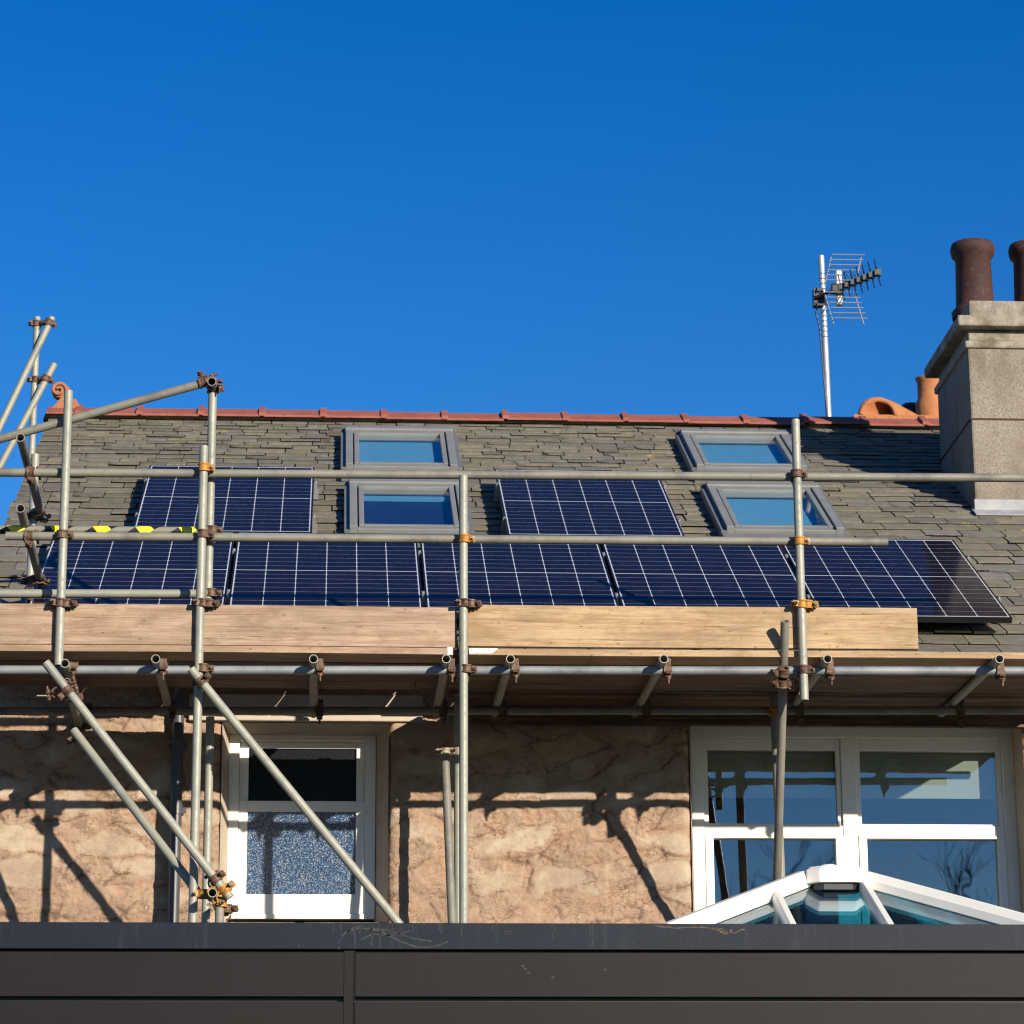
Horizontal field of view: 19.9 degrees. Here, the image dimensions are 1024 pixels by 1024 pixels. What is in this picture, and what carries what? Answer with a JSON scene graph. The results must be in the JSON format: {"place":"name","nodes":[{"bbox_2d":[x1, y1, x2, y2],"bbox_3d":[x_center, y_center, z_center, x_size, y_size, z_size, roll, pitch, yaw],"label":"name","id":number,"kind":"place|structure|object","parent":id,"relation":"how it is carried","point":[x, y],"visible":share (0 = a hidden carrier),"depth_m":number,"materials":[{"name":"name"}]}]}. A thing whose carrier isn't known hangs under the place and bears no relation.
{"place":"outdoors","nodes":[
{"label":"outdoors","id":0,"kind":"place"},
{"bbox_2d":[0,0,1023,524],"label":"sky","id":1,"kind":"structure","parent":0,"point":[615,207],"materials":[{"name":"blue"}]},
{"label":"ground","id":2,"kind":"structure","parent":0,"visible":0},
{"bbox_2d":[0,316,56,467],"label":"gable scaffold","id":3,"kind":"object","parent":2,"relation":"on","point":[36,324],"visible":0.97,"depth_m":20.96,"materials":[{"name":"metal"}]},
{"bbox_2d":[0,922,1023,1023],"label":"extension","id":4,"kind":"object","parent":2,"relation":"on","point":[290,973],"visible":1,"depth_m":12.96,"materials":[{"name":"grey metal"}]},
{"bbox_2d":[0,370,1023,923],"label":"scaffold","id":5,"kind":"object","parent":4,"relation":"on","point":[206,534],"visible":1,"depth_m":16.06,"materials":[{"name":"grey metal"}]},
{"bbox_2d":[0,678,415,689],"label":"deck board","id":6,"kind":"object","parent":5,"relation":"on","point":[213,683],"visible":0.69,"depth_m":16.61,"materials":[{"name":"wood"}]},
{"bbox_2d":[0,660,440,665],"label":"deck board","id":7,"kind":"object","parent":5,"relation":"on","point":[131,663],"visible":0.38,"depth_m":16.10,"materials":[{"name":"wood"}]},
{"bbox_2d":[0,644,452,662],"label":"deck board","id":8,"kind":"object","parent":5,"relation":"on","point":[237,653],"visible":0.91,"depth_m":15.88,"materials":[{"name":"brown wood"}]},
{"bbox_2d":[0,603,456,648],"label":"toe board","id":9,"kind":"object","parent":8,"relation":"on","point":[238,625],"visible":1,"depth_m":15.87,"materials":[{"name":"brown wood"}]},
{"bbox_2d":[0,674,454,681],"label":"deck board","id":10,"kind":"object","parent":5,"relation":"on","point":[427,678],"visible":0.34,"depth_m":16.43,"materials":[{"name":"wood"}]},
{"bbox_2d":[415,681,1023,693],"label":"deck board","id":11,"kind":"object","parent":5,"relation":"on","point":[844,688],"visible":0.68,"depth_m":16.79,"materials":[{"name":"wood"}]},
{"bbox_2d":[448,690,1023,701],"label":"deck board","id":12,"kind":"object","parent":5,"relation":"on","point":[747,695],"visible":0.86,"depth_m":17.00,"materials":[{"name":"wood"}]},
{"bbox_2d":[454,657,1023,676],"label":"deck board","id":13,"kind":"object","parent":5,"relation":"on","point":[457,661],"visible":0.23,"depth_m":16.20,"materials":[{"name":"wood"}]},
{"bbox_2d":[455,675,1023,685],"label":"deck board","id":14,"kind":"object","parent":5,"relation":"on","point":[913,680],"visible":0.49,"depth_m":16.56,"materials":[{"name":"wood"}]},
{"bbox_2d":[468,649,1023,666],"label":"deck board","id":15,"kind":"object","parent":5,"relation":"on","point":[716,657],"visible":0.81,"depth_m":16.05,"materials":[{"name":"brown wood"}]},
{"bbox_2d":[469,648,497,653],"bbox_3d":[-0.155,0.758,15.913,0.160,0.033,0.003,1,-15,-3],"label":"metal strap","id":16,"kind":"object","parent":15,"relation":"attached to","point":[482,650],"visible":1,"depth_m":15.91,"materials":[{"name":"white metal"}]},
{"bbox_2d":[468,605,918,650],"bbox_3d":[0.997,0.636,16.046,2.486,0.238,0.041,1,-15,-3],"label":"toe board","id":17,"kind":"object","parent":15,"relation":"on","point":[633,627],"visible":1,"depth_m":16.02,"materials":[{"name":"brown wood"}]},
{"bbox_2d":[471,698,1023,706],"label":"deck board","id":18,"kind":"object","parent":5,"relation":"on","point":[616,702],"visible":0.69,"depth_m":17.21,"materials":[{"name":"wood"}]},
{"bbox_2d":[662,864,1023,924],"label":"roof lantern","id":19,"kind":"object","parent":4,"relation":"on","point":[879,892],"visible":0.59,"depth_m":14.90,"materials":[{"name":"white upvc plastic"},{"name":"blue glass"}]},
{"bbox_2d":[0,238,1023,923],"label":"house","id":20,"kind":"structure","parent":2,"relation":"on","point":[612,820],"depth_m":17.54,"materials":[{"name":"stone"}]},
{"bbox_2d":[28,532,235,604],"bbox_3d":[-2.277,0.397,17.671,1.175,0.129,1.722,1,15,-3],"label":"solar panel","id":21,"kind":"object","parent":20,"relation":"attached to","point":[131,565],"visible":0.66,"depth_m":17.67,"materials":[{"name":"glass"}]},
{"bbox_2d":[134,465,318,532],"bbox_3d":[-1.882,-0.042,19.374,1.186,0.129,1.722,1,15,-3],"label":"solar panel","id":22,"kind":"object","parent":20,"relation":"attached to","point":[277,505],"visible":0.85,"depth_m":19.23,"materials":[{"name":"glass"}]},
{"bbox_2d":[226,735,375,920],"bbox_3d":[-1.251,1.876,17.366,0.875,1.100,0.090,1,-15,-3],"label":"window","id":23,"kind":"structure","parent":20,"relation":"in","point":[280,866],"depth_m":17.34,"materials":[{"name":"white glass"}]},
{"bbox_2d":[228,532,424,606],"bbox_3d":[-1.121,0.389,17.734,1.163,0.082,1.722,1,15,-3],"label":"solar panel","id":24,"kind":"object","parent":20,"relation":"attached to","point":[327,574],"visible":0.72,"depth_m":17.64,"materials":[{"name":"glass"}]},
{"bbox_2d":[419,534,618,617],"bbox_3d":[0.029,0.402,17.803,1.163,0.082,1.722,1,15,-3],"label":"solar panel","id":25,"kind":"object","parent":20,"relation":"attached to","point":[544,574],"visible":0.71,"depth_m":17.74,"materials":[{"name":"glass"}]},
{"bbox_2d":[494,469,683,535],"bbox_3d":[0.498,-0.016,19.517,1.186,0.129,1.722,1,15,-3],"label":"solar panel","id":26,"kind":"object","parent":20,"relation":"attached to","point":[593,507],"visible":0.84,"depth_m":19.34,"materials":[{"name":"glass"}]},
{"bbox_2d":[601,544,810,606],"bbox_3d":[1.179,0.415,17.872,1.163,0.082,1.722,1,15,-3],"label":"solar panel","id":27,"kind":"object","parent":20,"relation":"attached to","point":[709,575],"visible":0.66,"depth_m":17.83,"materials":[{"name":"glass"}]},
{"bbox_2d":[812,254,880,416],"bbox_3d":[2.638,-1.276,22.906,0.636,1.706,0.256,-8,-17,27],"label":"tv aerial","id":28,"kind":"object","parent":20,"relation":"attached to","point":[819,297],"visible":0.92,"depth_m":23.05,"materials":[{"name":"metal"}]},
{"bbox_2d":[689,726,1020,923],"bbox_3d":[2.059,1.969,17.557,1.970,1.362,0.118,1,-15,-3],"label":"window","id":29,"kind":"structure","parent":20,"relation":"in","point":[727,762],"depth_m":17.66,"materials":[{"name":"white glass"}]},
{"bbox_2d":[780,539,1011,622],"bbox_3d":[2.334,0.448,17.947,1.174,0.129,1.722,1,15,-3],"label":"solar panel","id":30,"kind":"object","parent":20,"relation":"attached to","point":[937,581],"visible":0.84,"depth_m":17.84,"materials":[{"name":"glass"}]},
{"bbox_2d":[853,397,938,418],"bbox_3d":[3.023,-0.469,23.180,0.690,0.770,0.500,1,-15,-3],"label":"ridge cowl","id":31,"kind":"object","parent":20,"relation":"on","point":[877,407],"visible":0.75,"depth_m":23.02,"materials":[{"name":"orange ceramic"}]},
{"bbox_2d":[902,402,915,413],"bbox_3d":[3.268,-0.241,23.756,0.200,1.350,0.200,1,-15,-3],"label":"roof vent","id":32,"kind":"object","parent":20,"relation":"on","point":[910,406],"visible":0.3,"depth_m":23.83,"materials":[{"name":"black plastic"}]},
{"bbox_2d":[915,375,938,414],"bbox_3d":[3.391,-0.204,23.442,0.278,1.840,0.280,1,-15,-3],"label":"ridge pot","id":33,"kind":"object","parent":20,"relation":"on","point":[927,402],"visible":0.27,"depth_m":23.55,"materials":[{"name":"orange ceramic"}]}
]}

